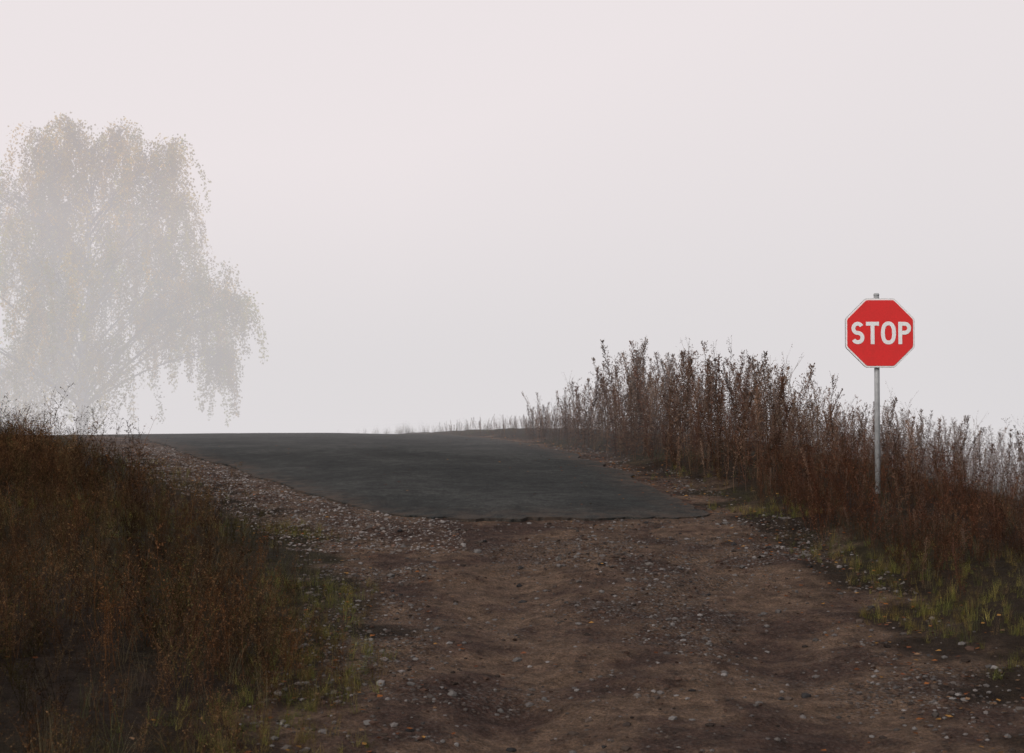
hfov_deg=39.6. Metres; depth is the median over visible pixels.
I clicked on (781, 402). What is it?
tall dry weeds
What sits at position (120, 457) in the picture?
dry grass
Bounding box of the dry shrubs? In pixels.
[0,393,346,752]
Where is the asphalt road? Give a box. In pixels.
[101,433,709,521]
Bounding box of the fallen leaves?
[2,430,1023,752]
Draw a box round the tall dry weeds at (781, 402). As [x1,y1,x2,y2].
[434,338,1023,592]
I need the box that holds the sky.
[0,0,1023,423]
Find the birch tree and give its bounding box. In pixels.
[0,112,268,434]
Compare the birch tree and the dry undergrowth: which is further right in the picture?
the dry undergrowth
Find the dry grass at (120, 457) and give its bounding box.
[0,419,1023,752]
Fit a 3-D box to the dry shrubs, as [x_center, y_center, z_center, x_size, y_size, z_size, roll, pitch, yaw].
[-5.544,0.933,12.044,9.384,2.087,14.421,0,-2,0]
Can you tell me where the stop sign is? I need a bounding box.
[845,293,914,493]
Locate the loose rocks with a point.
(500, 710)
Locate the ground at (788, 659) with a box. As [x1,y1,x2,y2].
[0,421,1023,752]
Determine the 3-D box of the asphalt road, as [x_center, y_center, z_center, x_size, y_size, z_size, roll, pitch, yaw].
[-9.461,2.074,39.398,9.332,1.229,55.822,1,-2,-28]
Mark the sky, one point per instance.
(433, 210)
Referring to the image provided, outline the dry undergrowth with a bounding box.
[487,405,1023,595]
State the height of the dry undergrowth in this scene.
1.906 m
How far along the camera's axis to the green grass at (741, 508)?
9.48 m
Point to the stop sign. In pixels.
(879, 333)
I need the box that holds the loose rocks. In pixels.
[265,517,954,752]
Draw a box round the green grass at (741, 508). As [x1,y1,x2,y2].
[1,456,1023,752]

